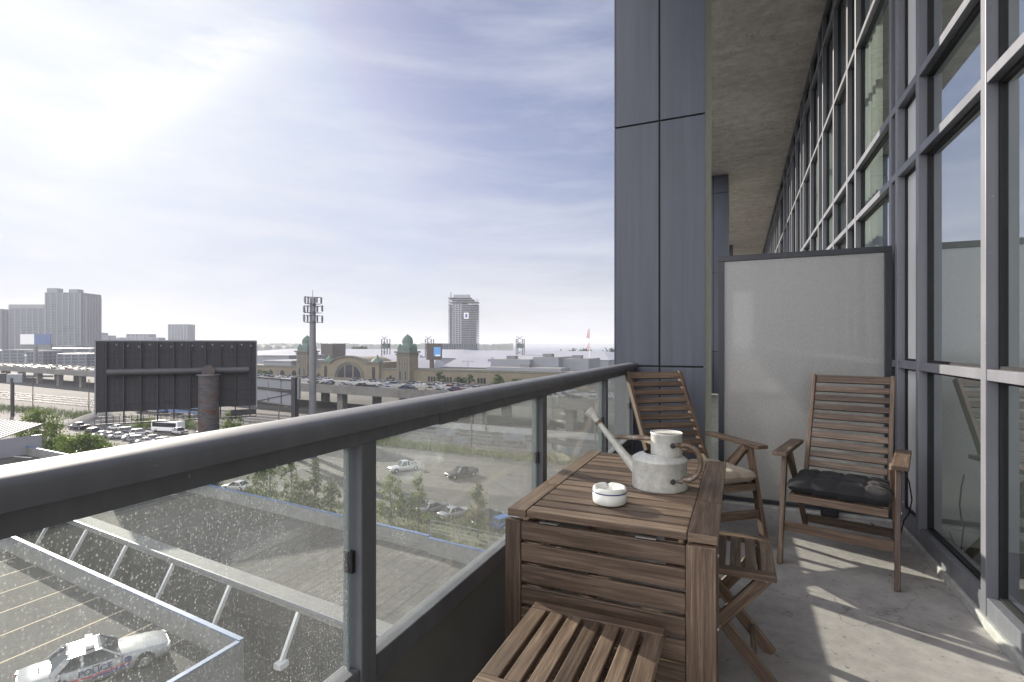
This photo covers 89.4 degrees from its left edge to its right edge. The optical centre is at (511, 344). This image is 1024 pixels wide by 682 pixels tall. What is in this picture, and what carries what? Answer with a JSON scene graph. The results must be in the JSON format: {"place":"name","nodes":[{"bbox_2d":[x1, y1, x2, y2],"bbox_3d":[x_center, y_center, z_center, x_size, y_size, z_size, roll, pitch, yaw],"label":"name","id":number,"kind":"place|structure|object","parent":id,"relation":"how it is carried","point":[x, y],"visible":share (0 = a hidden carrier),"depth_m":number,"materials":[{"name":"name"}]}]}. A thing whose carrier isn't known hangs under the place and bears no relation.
{"place":"outdoors","nodes":[
{"label":"outdoors","id":0,"kind":"place"},
{"bbox_2d":[0,304,44,349],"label":"condo tower","id":1,"kind":"structure","parent":0,"point":[16,320],"depth_m":899.16,"materials":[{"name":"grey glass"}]},
{"bbox_2d":[2,349,51,362],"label":"midrise building","id":2,"kind":"structure","parent":0,"point":[13,355],"depth_m":547.66,"materials":[{"name":"grey glass"}]},
{"bbox_2d":[27,351,62,364],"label":"midrise building","id":3,"kind":"structure","parent":0,"point":[46,357],"depth_m":491.67,"materials":[{"name":"grey glass"}]},
{"bbox_2d":[51,348,93,352],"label":"midrise building","id":4,"kind":"structure","parent":0,"point":[77,350],"depth_m":589.35,"materials":[{"name":"white glass"}]},
{"bbox_2d":[45,288,101,347],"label":"condo tower","id":5,"kind":"structure","parent":0,"point":[73,316],"depth_m":880.06,"materials":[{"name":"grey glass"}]},
{"bbox_2d":[56,353,93,365],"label":"midrise building","id":6,"kind":"structure","parent":0,"point":[83,359],"depth_m":468.38,"materials":[{"name":"grey glass"}]},
{"bbox_2d":[0,549,211,681],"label":"parking deck","id":7,"kind":"structure","parent":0,"point":[179,657],"depth_m":27.71,"materials":[{"name":"concrete"}]},
{"bbox_2d":[0,557,183,681],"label":"stall marking","id":8,"kind":"object","parent":7,"relation":"on","point":[60,612],"visible":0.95,"depth_m":27.90,"materials":[{"name":"paint"}]},
{"bbox_2d":[15,629,170,681],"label":"police car","id":9,"kind":"object","parent":7,"relation":"on","point":[90,657],"visible":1,"depth_m":23.10,"materials":[{"name":"white paint"}]},
{"bbox_2d":[168,324,194,339],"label":"office tower","id":10,"kind":"structure","parent":0,"point":[181,331],"depth_m":1300.07,"materials":[{"name":"grey glass"}]},
{"bbox_2d":[0,455,467,624],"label":"parking deck","id":11,"kind":"structure","parent":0,"point":[306,557],"depth_m":38.03,"materials":[{"name":"concrete"}]},
{"bbox_2d":[0,419,42,458],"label":"stair shelter","id":12,"kind":"object","parent":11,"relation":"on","point":[12,447],"visible":0.98,"depth_m":70.31,"materials":[{"name":"grey metal"}]},
{"bbox_2d":[26,446,484,563],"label":"deck parapet","id":13,"kind":"structure","parent":11,"relation":"on","point":[462,553],"depth_m":42.79,"materials":[{"name":"concrete"}]},
{"bbox_2d":[430,519,501,546],"bbox_3d":[-0.427,13.875,34.647,12.702,2.250,0.065,0,0,30],"label":"guard rail","id":14,"kind":"object","parent":11,"relation":"on","point":[489,536],"visible":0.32,"depth_m":36.43,"materials":[{"name":"grey metal"}]},
{"bbox_2d":[244,652,304,681],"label":"pavement","id":15,"kind":"structure","parent":0,"point":[256,670],"depth_m":28.30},
{"bbox_2d":[0,536,243,681],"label":"parking deck parapet","id":16,"kind":"structure","parent":15,"relation":"on","point":[224,662],"depth_m":27.53,"materials":[{"name":"concrete"}]},
{"bbox_2d":[17,516,392,681],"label":"deck retaining wall","id":17,"kind":"structure","parent":15,"relation":"on","point":[258,614],"depth_m":31.46,"materials":[{"name":"concrete"}]},
{"bbox_2d":[155,563,174,599],"bbox_3d":[-22.486,15.523,33.364,0.480,2.354,1.526,0,0,24],"label":"raking strut","id":18,"kind":"object","parent":17,"relation":"attached to","point":[165,581],"visible":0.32,"depth_m":33.41,"materials":[{"name":"white paint"}]},
{"bbox_2d":[212,585,230,624],"bbox_3d":[-17.116,15.523,30.296,0.480,2.354,1.526,0,0,24],"label":"raking strut","id":19,"kind":"object","parent":17,"relation":"attached to","point":[221,605],"visible":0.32,"depth_m":30.37,"materials":[{"name":"white paint"}]},
{"bbox_2d":[274,612,299,670],"bbox_3d":[-11.747,15.523,27.228,0.480,2.354,1.526,0,0,24],"label":"raking strut","id":20,"kind":"object","parent":17,"relation":"attached to","point":[281,663],"visible":1,"depth_m":27.00,"materials":[{"name":"white paint"}]},
{"bbox_2d":[262,354,324,363],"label":"building","id":21,"kind":"structure","parent":0,"point":[282,357],"depth_m":330.84,"materials":[{"name":"grey metal"}]},
{"bbox_2d":[0,371,613,468],"bbox_3d":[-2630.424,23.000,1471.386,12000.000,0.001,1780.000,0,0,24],"label":"ground","id":22,"kind":"structure","parent":0,"point":[520,417],"depth_m":174.78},
{"bbox_2d":[20,334,51,363],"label":"roadside billboard","id":23,"kind":"object","parent":22,"relation":"on","point":[35,342],"visible":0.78,"depth_m":419.63,"materials":[{"name":"white paint"}]},
{"bbox_2d":[221,411,244,428],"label":"tree","id":24,"kind":"object","parent":22,"relation":"on","point":[229,423],"visible":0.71,"depth_m":136.62,"materials":[{"name":"green plant"}]},
{"bbox_2d":[0,414,561,530],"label":"gravel lot","id":25,"kind":"structure","parent":22,"relation":"on","point":[504,479],"depth_m":92.83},
{"bbox_2d":[0,373,22,416],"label":"billboard","id":26,"kind":"object","parent":25,"relation":"on","point":[12,379],"visible":1,"depth_m":164.81,"materials":[{"name":"grey metal"}]},
{"bbox_2d":[6,406,69,447],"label":"tree","id":27,"kind":"object","parent":25,"relation":"on","point":[54,427],"visible":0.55,"depth_m":106.59,"materials":[{"name":"green plant"}]},
{"bbox_2d":[63,412,136,429],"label":"gravel mound","id":28,"kind":"object","parent":25,"relation":"on","point":[87,419],"visible":0.5,"depth_m":143.79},
{"bbox_2d":[151,419,184,431],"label":"shuttle bus","id":29,"kind":"object","parent":25,"relation":"on","point":[163,426],"visible":0.59,"depth_m":135.12,"materials":[{"name":"white paint"}]},
{"bbox_2d":[221,480,252,491],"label":"parked car","id":30,"kind":"object","parent":25,"relation":"on","point":[238,485],"visible":0.79,"depth_m":80.99,"materials":[{"name":"paint"}]},
{"bbox_2d":[257,376,300,417],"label":"side billboard","id":31,"kind":"object","parent":25,"relation":"on","point":[291,388],"visible":0.82,"depth_m":106.95,"materials":[{"name":"grey metal"}]},
{"bbox_2d":[303,290,322,457],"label":"cell mast","id":32,"kind":"object","parent":25,"relation":"on","point":[312,353],"visible":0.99,"depth_m":104.47,"materials":[{"name":"grey metal"}]},
{"bbox_2d":[323,447,413,461],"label":"gravel mound","id":33,"kind":"object","parent":25,"relation":"on","point":[382,455],"visible":0.27,"depth_m":103.38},
{"bbox_2d":[387,459,420,473],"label":"pickup truck","id":34,"kind":"object","parent":25,"relation":"on","point":[405,464],"visible":1,"depth_m":93.45,"materials":[{"name":"paint"}]},
{"bbox_2d":[419,500,449,513],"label":"parked car","id":35,"kind":"object","parent":25,"relation":"on","point":[433,506],"visible":0.59,"depth_m":70.32,"materials":[{"name":"paint"}]},
{"bbox_2d":[436,504,467,520],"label":"parked car","id":36,"kind":"object","parent":25,"relation":"on","point":[450,511],"visible":0.84,"depth_m":68.24,"materials":[{"name":"paint"}]},
{"bbox_2d":[444,465,478,479],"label":"pickup truck","id":37,"kind":"object","parent":25,"relation":"on","point":[460,471],"visible":1,"depth_m":89.09,"materials":[{"name":"paint"}]},
{"bbox_2d":[468,506,502,522],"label":"parked suv","id":38,"kind":"object","parent":25,"relation":"on","point":[488,512],"visible":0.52,"depth_m":66.73,"materials":[{"name":"paint"}]},
{"bbox_2d":[490,513,515,530],"bbox_3d":[-0.693,22.247,65.204,4.272,1.555,2.060,0,0,-40],"label":"parked hatchback","id":39,"kind":"object","parent":25,"relation":"on","point":[497,522],"visible":0.39,"depth_m":63.94,"materials":[{"name":"paint"}]},
{"bbox_2d":[0,401,580,548],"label":"weeds","id":40,"kind":"object","parent":22,"relation":"on","point":[440,447],"visible":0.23,"depth_m":109.58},
{"bbox_2d":[262,359,323,365],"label":"building","id":41,"kind":"structure","parent":22,"relation":"on","point":[289,362],"depth_m":299.56,"materials":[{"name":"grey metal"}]},
{"bbox_2d":[0,362,613,431],"bbox_3d":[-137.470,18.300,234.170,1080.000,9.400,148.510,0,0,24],"label":"elevated highway","id":42,"kind":"structure","parent":22,"relation":"on","point":[570,406],"depth_m":166.81,"materials":[{"name":"concrete"}]},
{"bbox_2d":[0,388,613,457],"bbox_3d":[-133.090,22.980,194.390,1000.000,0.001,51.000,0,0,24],"label":"rail yard","id":43,"kind":"structure","parent":22,"relation":"on","point":[269,411],"depth_m":167.26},
{"bbox_2d":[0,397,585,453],"bbox_3d":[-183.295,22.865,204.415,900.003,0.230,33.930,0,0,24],"label":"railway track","id":44,"kind":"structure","parent":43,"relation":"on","point":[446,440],"depth_m":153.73,"materials":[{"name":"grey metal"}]},
{"bbox_2d":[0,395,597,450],"bbox_3d":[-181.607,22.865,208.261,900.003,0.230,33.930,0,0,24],"label":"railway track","id":45,"kind":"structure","parent":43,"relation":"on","point":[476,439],"depth_m":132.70,"materials":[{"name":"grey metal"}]},
{"bbox_2d":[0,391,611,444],"bbox_3d":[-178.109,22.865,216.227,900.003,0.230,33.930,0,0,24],"label":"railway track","id":46,"kind":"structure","parent":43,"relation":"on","point":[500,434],"depth_m":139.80,"materials":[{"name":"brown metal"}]},
{"bbox_2d":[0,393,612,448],"bbox_3d":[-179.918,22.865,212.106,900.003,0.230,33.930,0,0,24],"label":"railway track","id":47,"kind":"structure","parent":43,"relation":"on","point":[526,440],"depth_m":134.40,"materials":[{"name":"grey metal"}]},
{"bbox_2d":[219,419,585,456],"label":"chain fence","id":48,"kind":"object","parent":43,"relation":"on","point":[422,439],"visible":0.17,"depth_m":115.74,"materials":[{"name":"grey metal"}]},
{"bbox_2d":[429,422,613,441],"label":"station platform","id":49,"kind":"structure","parent":43,"relation":"on","point":[528,431],"depth_m":133.49,"materials":[{"name":"concrete"}]},
{"bbox_2d":[244,490,504,549],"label":"grass verge","id":50,"kind":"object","parent":22,"relation":"on","point":[405,524],"depth_m":63.87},
{"bbox_2d":[42,433,77,453],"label":"tree","id":51,"kind":"object","parent":50,"relation":"on","point":[45,443],"visible":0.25,"depth_m":100.62,"materials":[{"name":"green plant"}]},
{"bbox_2d":[47,429,117,453],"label":"tree","id":52,"kind":"object","parent":50,"relation":"on","point":[93,443],"visible":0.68,"depth_m":95.24,"materials":[{"name":"green plant"}]},
{"bbox_2d":[94,340,256,485],"bbox_3d":[-41.240,11.227,64.232,17.290,23.546,3.108,0,0,-27],"label":"billboard","id":53,"kind":"object","parent":50,"relation":"on","point":[207,378],"visible":0.95,"depth_m":64.48,"materials":[{"name":"metal"}]},
{"bbox_2d":[245,471,270,495],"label":"young tree","id":54,"kind":"object","parent":50,"relation":"on","point":[254,483],"visible":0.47,"depth_m":73.45,"materials":[{"name":"green plant"}]},
{"bbox_2d":[255,465,285,499],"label":"young tree","id":55,"kind":"object","parent":50,"relation":"on","point":[264,476],"visible":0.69,"depth_m":72.28,"materials":[{"name":"green plant"}]},
{"bbox_2d":[279,462,306,502],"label":"young tree","id":56,"kind":"object","parent":50,"relation":"on","point":[290,467],"visible":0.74,"depth_m":71.57,"materials":[{"name":"green plant"}]},
{"bbox_2d":[292,480,316,507],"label":"young tree","id":57,"kind":"object","parent":50,"relation":"on","point":[301,496],"visible":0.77,"depth_m":68.67,"materials":[{"name":"green plant"}]},
{"bbox_2d":[302,459,326,509],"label":"young tree","id":58,"kind":"object","parent":50,"relation":"on","point":[315,479],"visible":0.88,"depth_m":69.65,"materials":[{"name":"green plant"}]},
{"bbox_2d":[318,480,341,512],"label":"young tree","id":59,"kind":"object","parent":50,"relation":"on","point":[332,489],"visible":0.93,"depth_m":66.97,"materials":[{"name":"green plant"}]},
{"bbox_2d":[376,474,407,522],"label":"young tree","id":60,"kind":"object","parent":50,"relation":"on","point":[399,495],"visible":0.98,"depth_m":66.64,"materials":[{"name":"green plant"}]},
{"bbox_2d":[405,472,432,530],"bbox_3d":[-11.394,19.327,63.905,3.671,7.353,3.293,0,0,-34],"label":"young tree","id":61,"kind":"object","parent":50,"relation":"on","point":[418,503],"visible":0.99,"depth_m":63.71,"materials":[{"name":"green plant"}]},
{"bbox_2d":[465,482,490,537],"bbox_3d":[-4.010,19.672,61.285,3.491,6.659,3.929,0,0,24],"label":"young tree","id":62,"kind":"object","parent":50,"relation":"on","point":[483,521],"visible":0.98,"depth_m":61.02,"materials":[{"name":"green plant"}]},
{"bbox_2d":[171,413,594,459],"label":"chain fence","id":63,"kind":"object","parent":22,"relation":"on","point":[454,441],"visible":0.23,"depth_m":111.75,"materials":[{"name":"grey metal"}]},
{"bbox_2d":[257,334,597,389],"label":"domed building","id":64,"kind":"structure","parent":22,"relation":"on","point":[404,367],"depth_m":264.47,"materials":[{"name":"stone"}]},
{"bbox_2d":[418,358,445,368],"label":"exhibition hall","id":65,"kind":"structure","parent":22,"relation":"on","point":[423,363],"depth_m":282.47,"materials":[{"name":"stone"}]},
{"bbox_2d":[426,343,441,368],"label":"video sign","id":66,"kind":"object","parent":22,"relation":"on","point":[433,351],"visible":0.84,"depth_m":260.91,"materials":[{"name":"white paint"}]},
{"bbox_2d":[442,295,478,350],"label":"building","id":67,"kind":"structure","parent":22,"relation":"on","point":[463,311],"depth_m":700.51,"materials":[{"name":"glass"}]},
{"bbox_2d":[440,351,613,383],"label":"exhibition hall","id":68,"kind":"structure","parent":22,"relation":"on","point":[606,358],"depth_m":354.98,"materials":[{"name":"grey metal"}]},
{"bbox_2d":[0,0,614,344],"label":"sky","id":69,"kind":"structure","parent":0,"point":[213,166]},
{"bbox_2d":[321,344,345,358],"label":"brown block","id":70,"kind":"structure","parent":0,"point":[335,350],"depth_m":388.60,"materials":[{"name":"grey stone"}]},
{"bbox_2d":[257,349,484,363],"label":"exhibition hall","id":71,"kind":"structure","parent":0,"point":[370,352],"depth_m":458.91,"materials":[{"name":"grey metal"}]},
{"bbox_2d":[233,467,520,516],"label":"access road","id":72,"kind":"structure","parent":0,"point":[461,498],"depth_m":80.19,"materials":[{"name":"asphalt"}]},
{"bbox_2d":[257,342,512,349],"bbox_3d":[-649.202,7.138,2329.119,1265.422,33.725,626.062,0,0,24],"label":"shore hills","id":73,"kind":"structure","parent":0,"point":[481,346],"depth_m":2269.06,"materials":[{"name":"grey plant"}]},
{"bbox_2d":[442,357,493,368],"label":"exhibition hall","id":74,"kind":"structure","parent":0,"point":[468,363],"depth_m":276.61,"materials":[{"name":"grey metal"}]},
{"bbox_2d":[488,356,532,366],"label":"flat roof building","id":75,"kind":"structure","parent":0,"point":[511,361],"depth_m":269.92,"materials":[{"name":"grey metal"}]},
{"bbox_2d":[486,364,569,370],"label":"flat roof building","id":76,"kind":"structure","parent":0,"point":[525,367],"depth_m":258.41,"materials":[{"name":"grey metal"}]},
{"bbox_2d":[479,346,613,351],"bbox_3d":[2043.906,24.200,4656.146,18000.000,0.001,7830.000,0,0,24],"label":"lake","id":77,"kind":"structure","parent":0,"point":[557,348],"depth_m":3064.30,"materials":[{"name":"grey liquid"}]},
{"bbox_2d":[533,354,571,366],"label":"flat roof building","id":78,"kind":"structure","parent":0,"point":[548,360],"depth_m":265.92,"materials":[{"name":"grey metal"}]},
{"bbox_2d":[513,344,613,345],"bbox_3d":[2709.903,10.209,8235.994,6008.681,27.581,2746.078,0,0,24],"label":"horizon hills","id":79,"kind":"structure","parent":0,"point":[567,345],"depth_m":8172.46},
{"bbox_2d":[562,355,599,370],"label":"flat roof building","id":80,"kind":"structure","parent":0,"point":[587,363],"depth_m":266.36,"materials":[{"name":"grey metal"}]},
{"bbox_2d":[534,393,1023,681],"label":"balcony floor","id":81,"kind":"structure","parent":0,"point":[824,610],"depth_m":2.36,"materials":[{"name":"concrete"}]},
{"bbox_2d":[0,363,637,681],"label":"railing","id":82,"kind":"object","parent":81,"relation":"on","point":[452,629],"visible":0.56,"depth_m":1.21,"materials":[{"name":"grey metal"}]},
{"bbox_2d":[473,601,665,681],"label":"folding stool","id":83,"kind":"object","parent":81,"relation":"on","point":[528,642],"visible":1,"depth_m":1.38,"materials":[{"name":"brown wood"}]},
{"bbox_2d":[505,451,725,681],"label":"drop leaf table","id":84,"kind":"object","parent":81,"relation":"on","point":[542,511],"visible":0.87,"depth_m":1.63,"materials":[{"name":"brown wood"}]},
{"bbox_2d":[592,482,626,506],"bbox_3d":[0.339,0.520,1.797,0.119,0.058,0.119,0,0,24],"label":"ashtray","id":85,"kind":"object","parent":84,"relation":"on","point":[611,494],"visible":1,"depth_m":1.75,"materials":[{"name":"ceramic"}]},
{"bbox_2d":[584,406,702,493],"bbox_3d":[0.507,0.399,2.027,0.461,0.301,0.207,0,0,24],"label":"watering can","id":86,"kind":"object","parent":84,"relation":"on","point":[659,466],"visible":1,"depth_m":1.93,"materials":[{"name":"metal"}]},
{"bbox_2d":[614,0,710,459],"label":"pier","id":87,"kind":"structure","parent":81,"relation":"on","point":[662,186],"depth_m":4.27,"materials":[{"name":"metal"}]},
{"bbox_2d":[624,371,767,537],"bbox_3d":[1.176,0.732,3.498,0.636,1.064,0.905,0,0,-14],"label":"folding armchair","id":88,"kind":"object","parent":81,"relation":"on","point":[748,447],"visible":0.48,"depth_m":3.69,"materials":[{"name":"brown wood"}]},
{"bbox_2d":[690,458,756,484],"bbox_3d":[1.218,0.818,3.332,0.500,0.117,0.460,0,-2,-14],"label":"seat cushion","id":89,"kind":"object","parent":88,"relation":"on","point":[735,474],"visible":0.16,"depth_m":3.16,"materials":[{"name":"beige fabric"}]},
{"bbox_2d":[711,174,728,392],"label":"pier","id":90,"kind":"structure","parent":81,"relation":"on","point":[719,215],"depth_m":13.21,"materials":[{"name":"metal"}]},
{"bbox_2d":[665,531,777,681],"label":"folding stool","id":91,"kind":"object","parent":81,"relation":"on","point":[760,558],"visible":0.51,"depth_m":1.93,"materials":[{"name":"brown wood"}]},
{"bbox_2d":[722,499,891,522],"bbox_3d":[2.121,1.239,3.912,1.220,0.022,0.130,0,0,24],"label":"floor threshold","id":92,"kind":"object","parent":81,"relation":"on","point":[815,511],"visible":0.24,"depth_m":3.83,"materials":[{"name":"metal"}]},
{"bbox_2d":[718,246,891,519],"bbox_3d":[2.159,0.278,3.879,1.135,1.945,0.040,0,0,24],"label":"privacy screen","id":93,"kind":"object","parent":92,"relation":"on","point":[790,324],"visible":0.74,"depth_m":3.89,"materials":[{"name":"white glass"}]},
{"bbox_2d":[772,374,911,591],"bbox_3d":[2.000,0.732,3.112,0.636,1.063,0.866,0,0,39],"label":"folding armchair","id":94,"kind":"object","parent":81,"relation":"on","point":[899,462],"visible":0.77,"depth_m":3.19,"materials":[{"name":"brown wood"}]},
{"bbox_2d":[787,469,894,505],"bbox_3d":[1.905,0.818,2.994,0.500,0.117,0.460,0,-2,39],"label":"seat cushion","id":95,"kind":"object","parent":94,"relation":"on","point":[852,488],"visible":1,"depth_m":2.87,"materials":[{"name":"grey fabric"}]},
{"bbox_2d":[892,522,1023,674],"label":"kerb","id":96,"kind":"structure","parent":81,"relation":"on","point":[1006,646],"depth_m":2.41,"materials":[{"name":"concrete"}]},
{"bbox_2d":[762,0,1023,656],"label":"curtain wall","id":97,"kind":"structure","parent":96,"relation":"on","point":[907,142],"depth_m":2.92,"materials":[{"name":"metal"}]},
{"bbox_2d":[807,177,809,239],"label":"window pane","id":98,"kind":"structure","parent":97,"relation":"in","point":[808,182],"depth_m":8.62,"materials":[{"name":"clear glass"}]},
{"bbox_2d":[815,157,817,226],"label":"window pane","id":99,"kind":"structure","parent":97,"relation":"in","point":[816,163],"depth_m":7.73,"materials":[{"name":"clear glass"}]},
{"bbox_2d":[815,82,817,147],"label":"window pane","id":100,"kind":"structure","parent":97,"relation":"in","point":[816,90],"depth_m":7.73,"materials":[{"name":"clear glass"}]},
{"bbox_2d":[828,122,832,207],"label":"window pane","id":101,"kind":"structure","parent":97,"relation":"in","point":[830,133],"depth_m":6.54,"materials":[{"name":"clear glass"}]},
{"bbox_2d":[828,32,832,114],"label":"window pane","id":102,"kind":"structure","parent":97,"relation":"in","point":[830,47],"depth_m":6.54,"materials":[{"name":"clear glass"}]},
{"bbox_2d":[840,196,845,232],"label":"window pane","id":103,"kind":"structure","parent":97,"relation":"in","point":[843,203],"depth_m":5.73,"materials":[{"name":"clear glass"}]},
{"bbox_2d":[840,91,845,188],"label":"window pane","id":104,"kind":"structure","parent":97,"relation":"in","point":[843,102],"depth_m":5.73,"materials":[{"name":"clear glass"}]},
{"bbox_2d":[840,0,845,83],"label":"window pane","id":105,"kind":"structure","parent":97,"relation":"in","point":[843,4],"depth_m":5.78,"materials":[{"name":"clear glass"}]},
{"bbox_2d":[863,197,888,246],"label":"window pane","id":106,"kind":"structure","parent":97,"relation":"in","point":[876,227],"depth_m":4.29,"materials":[{"name":"clear glass"}]},
{"bbox_2d":[863,135,888,207],"label":"window pane","id":107,"kind":"structure","parent":97,"relation":"in","point":[876,174],"depth_m":4.35,"materials":[{"name":"clear glass"}]},
{"bbox_2d":[863,0,888,153],"label":"window pane","id":108,"kind":"structure","parent":97,"relation":"in","point":[876,47],"depth_m":4.35,"materials":[{"name":"clear glass"}]},
{"bbox_2d":[931,0,963,49],"label":"window pane","id":109,"kind":"structure","parent":97,"relation":"in","point":[942,11],"depth_m":2.97,"materials":[{"name":"clear glass"}]},
{"bbox_2d":[931,374,980,574],"label":"window pane","id":110,"kind":"structure","parent":97,"relation":"in","point":[955,402],"depth_m":2.74,"materials":[{"name":"clear glass"}]},
{"bbox_2d":[931,106,980,363],"label":"window pane","id":111,"kind":"structure","parent":97,"relation":"in","point":[956,164],"depth_m":2.74,"materials":[{"name":"clear glass"}]},
{"bbox_2d":[931,7,980,132],"label":"window pane","id":112,"kind":"structure","parent":97,"relation":"in","point":[959,71],"depth_m":2.74,"materials":[{"name":"clear glass"}]},
{"bbox_2d":[1004,385,1023,616],"label":"window pane","id":113,"kind":"structure","parent":97,"relation":"in","point":[1013,396],"depth_m":2.17,"materials":[{"name":"clear glass"}]},
{"bbox_2d":[1004,64,1023,367],"label":"window pane","id":114,"kind":"structure","parent":97,"relation":"in","point":[1014,85],"depth_m":2.17,"materials":[{"name":"clear glass"}]},
{"bbox_2d":[1004,0,1023,52],"label":"window pane","id":115,"kind":"structure","parent":97,"relation":"in","point":[1013,9],"depth_m":2.19,"materials":[{"name":"clear glass"}]},
{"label":"room floor","id":116,"kind":"structure","parent":0,"visible":0},
{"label":"room wall","id":117,"kind":"structure","parent":116,"relation":"on","visible":0},
{"bbox_2d":[711,0,826,255],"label":"balcony ceiling","id":118,"kind":"structure","parent":117,"relation":"on","point":[762,51],"depth_m":8.98,"materials":[{"name":"concrete"}]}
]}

